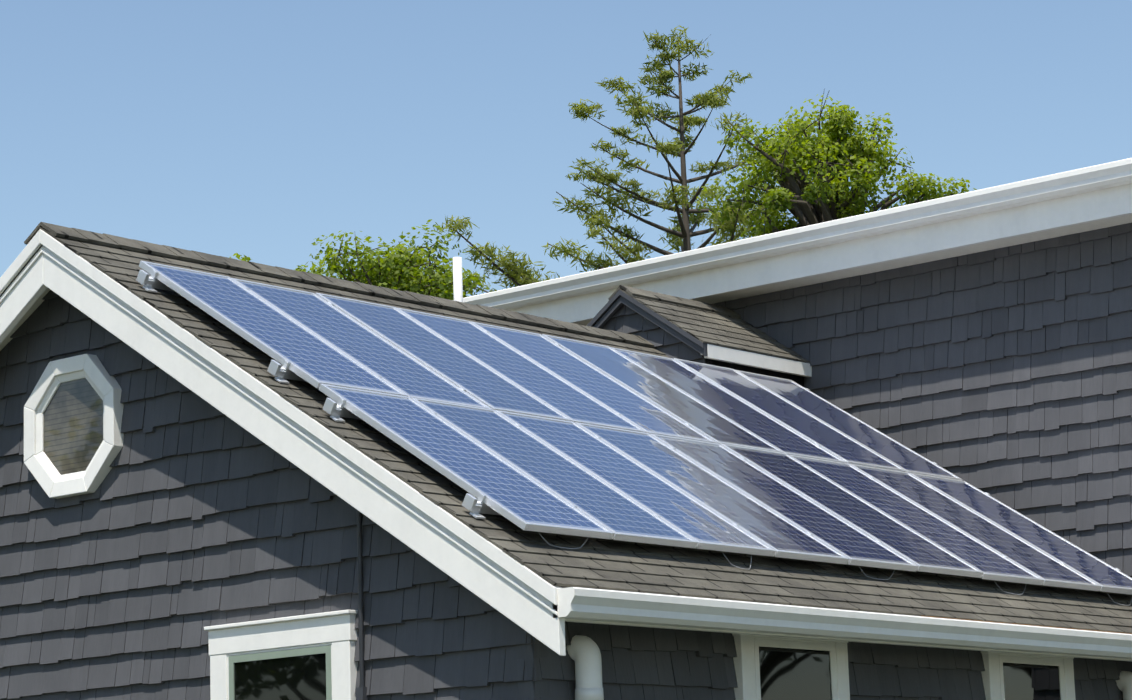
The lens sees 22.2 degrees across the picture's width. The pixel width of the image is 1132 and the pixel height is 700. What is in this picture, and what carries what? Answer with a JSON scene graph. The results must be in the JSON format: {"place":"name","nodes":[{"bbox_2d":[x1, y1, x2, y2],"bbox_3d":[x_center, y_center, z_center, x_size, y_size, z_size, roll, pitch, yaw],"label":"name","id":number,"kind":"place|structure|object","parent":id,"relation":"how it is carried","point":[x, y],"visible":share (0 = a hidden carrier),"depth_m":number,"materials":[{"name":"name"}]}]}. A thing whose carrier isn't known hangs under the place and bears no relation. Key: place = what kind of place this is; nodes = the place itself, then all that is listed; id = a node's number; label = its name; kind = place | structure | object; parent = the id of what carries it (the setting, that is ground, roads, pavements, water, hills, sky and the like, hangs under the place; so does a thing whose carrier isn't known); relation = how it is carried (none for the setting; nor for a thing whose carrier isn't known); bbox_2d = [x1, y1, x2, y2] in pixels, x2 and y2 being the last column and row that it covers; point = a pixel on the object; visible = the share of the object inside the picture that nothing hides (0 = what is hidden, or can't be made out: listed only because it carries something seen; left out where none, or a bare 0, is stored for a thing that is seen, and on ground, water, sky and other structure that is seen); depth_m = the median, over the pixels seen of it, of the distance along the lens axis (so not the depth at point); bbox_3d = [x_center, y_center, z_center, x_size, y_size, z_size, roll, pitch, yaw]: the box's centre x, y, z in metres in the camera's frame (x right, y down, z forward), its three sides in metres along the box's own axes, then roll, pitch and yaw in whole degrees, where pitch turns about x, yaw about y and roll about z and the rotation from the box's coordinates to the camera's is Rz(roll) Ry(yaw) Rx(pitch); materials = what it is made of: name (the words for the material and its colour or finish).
{"place":"outdoors","nodes":[
{"label":"outdoors","id":0,"kind":"place"},
{"bbox_2d":[0,245,42,296],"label":"trim strip","id":1,"kind":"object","parent":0,"point":[20,271],"depth_m":16.15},
{"bbox_2d":[230,253,304,270],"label":"tree","id":2,"kind":"object","parent":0,"point":[244,258],"depth_m":54.40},
{"bbox_2d":[0,290,548,699],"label":"shingle wall","id":3,"kind":"structure","parent":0,"point":[162,546],"depth_m":15.38,"materials":[{"name":"grey wood"}]},
{"bbox_2d":[0,287,49,350],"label":"wing soffits","id":4,"kind":"object","parent":3,"relation":"attached to","point":[31,310],"depth_m":16.43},
{"bbox_2d":[24,354,123,498],"bbox_3d":[-2.739,0.426,16.032,0.772,0.772,0.089,-11,-14,40],"label":"octagonal window frame","id":5,"kind":"object","parent":3,"relation":"attached to","point":[49,478],"visible":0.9,"depth_m":15.99,"materials":[{"name":"white wood"}]},
{"bbox_2d":[43,378,102,474],"bbox_3d":[-2.740,0.426,16.031,0.528,0.528,0.003,-11,-14,40],"label":"window glass","id":6,"kind":"object","parent":5,"relation":"in","point":[72,427],"visible":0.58,"depth_m":16.03,"materials":[{"name":"grey glass"}]},
{"bbox_2d":[204,610,357,699],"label":"window trim","id":7,"kind":"structure","parent":3,"relation":"attached to","point":[337,631],"depth_m":14.67,"materials":[{"name":"white wood"}]},
{"bbox_2d":[228,645,331,699],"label":"window frame","id":8,"kind":"object","parent":7,"relation":"in","point":[280,654],"visible":0.96,"depth_m":14.70,"materials":[{"name":"white wood"}]},
{"bbox_2d":[234,653,325,699],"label":"gable window glass","id":9,"kind":"object","parent":8,"relation":"in","point":[303,677],"visible":1,"depth_m":14.69,"materials":[{"name":"black glass"}]},
{"bbox_2d":[356,509,367,699],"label":"trim","id":10,"kind":"structure","parent":3,"relation":"attached to","point":[361,692],"depth_m":14.39,"materials":[{"name":"black metal"}]},
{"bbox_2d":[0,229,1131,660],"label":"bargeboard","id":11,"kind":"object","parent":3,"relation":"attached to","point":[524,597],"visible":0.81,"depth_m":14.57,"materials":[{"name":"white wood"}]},
{"bbox_2d":[566,635,603,699],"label":"downspout","id":12,"kind":"object","parent":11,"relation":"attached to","point":[584,653],"visible":0.94,"depth_m":13.79,"materials":[{"name":"white plastic"}]},
{"bbox_2d":[732,633,849,699],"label":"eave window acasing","id":13,"kind":"object","parent":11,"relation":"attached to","point":[744,662],"visible":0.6,"depth_m":14.88,"materials":[{"name":"white paint"}]},
{"bbox_2d":[754,639,836,699],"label":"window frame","id":14,"kind":"object","parent":13,"relation":"attached to","point":[792,645],"visible":0.96,"depth_m":15.16,"materials":[{"name":"white paint"}]},
{"bbox_2d":[759,646,831,699],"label":"window glass","id":15,"kind":"object","parent":14,"relation":"in","point":[793,674],"visible":1,"depth_m":15.15,"materials":[{"name":"black"}]},
{"bbox_2d":[553,587,1131,658],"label":"wing gutter","id":16,"kind":"object","parent":11,"relation":"attached to","point":[579,603],"visible":0.94,"depth_m":14.72,"materials":[{"name":"white metal"}]},
{"bbox_2d":[981,651,1075,699],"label":"window casing","id":17,"kind":"object","parent":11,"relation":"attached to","point":[991,679],"visible":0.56,"depth_m":16.63,"materials":[{"name":"white paint"}]},
{"bbox_2d":[999,656,1064,699],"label":"window sash","id":18,"kind":"object","parent":17,"relation":"in","point":[1023,660],"visible":0.96,"depth_m":16.92,"materials":[{"name":"white paint"}]},
{"bbox_2d":[1003,663,1060,699],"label":"window glass","id":19,"kind":"object","parent":18,"relation":"in","point":[1030,682],"visible":1,"depth_m":16.91,"materials":[{"name":"black"}]},
{"bbox_2d":[1116,671,1131,699],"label":"downspout","id":20,"kind":"object","parent":11,"relation":"attached to","point":[1124,683],"visible":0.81,"depth_m":17.69,"materials":[{"name":"white plastic"}]},
{"bbox_2d":[296,219,489,299],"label":"tree","id":21,"kind":"object","parent":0,"point":[396,262],"depth_m":50.07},
{"bbox_2d":[0,0,1131,296],"label":"sky","id":22,"kind":"structure","parent":0,"point":[259,130],"materials":[{"name":"blue"}]},
{"bbox_2d":[39,227,1131,632],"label":"shingle roof","id":23,"kind":"structure","parent":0,"point":[635,567],"depth_m":15.20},
{"bbox_2d":[24,222,655,347],"bbox_3d":[-0.823,-0.287,18.465,0.292,0.107,6.455,-11,-14,40],"label":"roof ridge cap","id":24,"kind":"object","parent":23,"relation":"on","point":[181,254],"visible":0.52,"depth_m":17.58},
{"bbox_2d":[453,257,462,301],"bbox_3d":[-0.711,-0.251,19.076,0.158,0.737,0.158,-11,-14,40],"label":"plumbing vent pipe","id":25,"kind":"object","parent":23,"relation":"on","point":[457,280],"visible":0.21,"depth_m":19.09,"materials":[{"name":"white plastic"}]},
{"bbox_2d":[136,270,1120,570],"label":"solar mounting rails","id":26,"kind":"object","parent":23,"relation":"on","point":[476,508],"visible":0.19,"depth_m":14.81,"materials":[{"name":"silver metal"}]},
{"bbox_2d":[139,261,1131,594],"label":"pv module frames","id":27,"kind":"structure","parent":26,"relation":"on","point":[419,453],"depth_m":16.07,"materials":[{"name":"silver metal"}]},
{"bbox_2d":[147,263,1131,587],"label":"solar panels","id":28,"kind":"object","parent":27,"relation":"in","point":[505,485],"visible":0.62,"depth_m":16.47,"materials":[{"name":"blue glass"}]},
{"bbox_2d":[538,532,1131,605],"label":"electrical cables","id":29,"kind":"object","parent":27,"relation":"hanging from","point":[859,567],"visible":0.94,"depth_m":15.05,"materials":[{"name":"black rubber"}]},
{"bbox_2d":[601,304,710,363],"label":"dormer wall","id":30,"kind":"structure","parent":23,"relation":"on","point":[624,318],"depth_m":19.93,"materials":[{"name":"grey wood"}]},
{"bbox_2d":[587,290,707,355],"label":"dormer rake boards","id":31,"kind":"object","parent":30,"relation":"attached to","point":[663,323],"visible":0.6,"depth_m":19.91,"materials":[{"name":"grey wood"}]},
{"bbox_2d":[706,358,803,386],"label":"dormer cheek walls","id":32,"kind":"structure","parent":23,"relation":"on","point":[797,379],"depth_m":20.07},
{"bbox_2d":[586,285,809,362],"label":"dormer roof","id":33,"kind":"structure","parent":32,"relation":"on","point":[715,325],"depth_m":20.22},
{"bbox_2d":[701,344,811,376],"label":"dormer fascia","id":34,"kind":"structure","parent":33,"relation":"attached to","point":[750,359],"depth_m":19.98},
{"bbox_2d":[921,615,1131,633],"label":"roof drip edge","id":35,"kind":"object","parent":23,"relation":"attached to","point":[1025,624],"visible":0.22,"depth_m":16.32,"materials":[{"name":"white metal"}]},
{"bbox_2d":[434,25,813,294],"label":"pine","id":36,"kind":"object","parent":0,"point":[581,111],"depth_m":61.43,"materials":[{"name":"green plant"}]},
{"bbox_2d":[517,621,1131,699],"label":"shingle wall","id":37,"kind":"structure","parent":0,"point":[644,663],"depth_m":14.68,"materials":[{"name":"grey wood"}]},
{"bbox_2d":[696,89,976,237],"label":"tree","id":38,"kind":"object","parent":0,"point":[836,150],"depth_m":51.26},
{"bbox_2d":[713,223,1131,577],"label":"shingle wall","id":39,"kind":"structure","parent":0,"point":[1003,375],"depth_m":19.38,"materials":[{"name":"grey wood"}]},
{"bbox_3d":[2.760,2.816,22.696,9.768,6.125,5.280,-11,-14,40],"label":"house","id":40,"kind":"object","parent":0,"visible":0},
{"bbox_2d":[463,158,1131,322],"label":"rake board","id":41,"kind":"object","parent":40,"relation":"attached to","point":[1058,200],"visible":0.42,"depth_m":19.90,"materials":[{"name":"white paint"}]},
{"bbox_2d":[575,214,1131,325],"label":"eave soffit","id":42,"kind":"structure","parent":40,"relation":"on","point":[1027,238],"depth_m":19.80,"materials":[{"name":"paint"}]}
]}

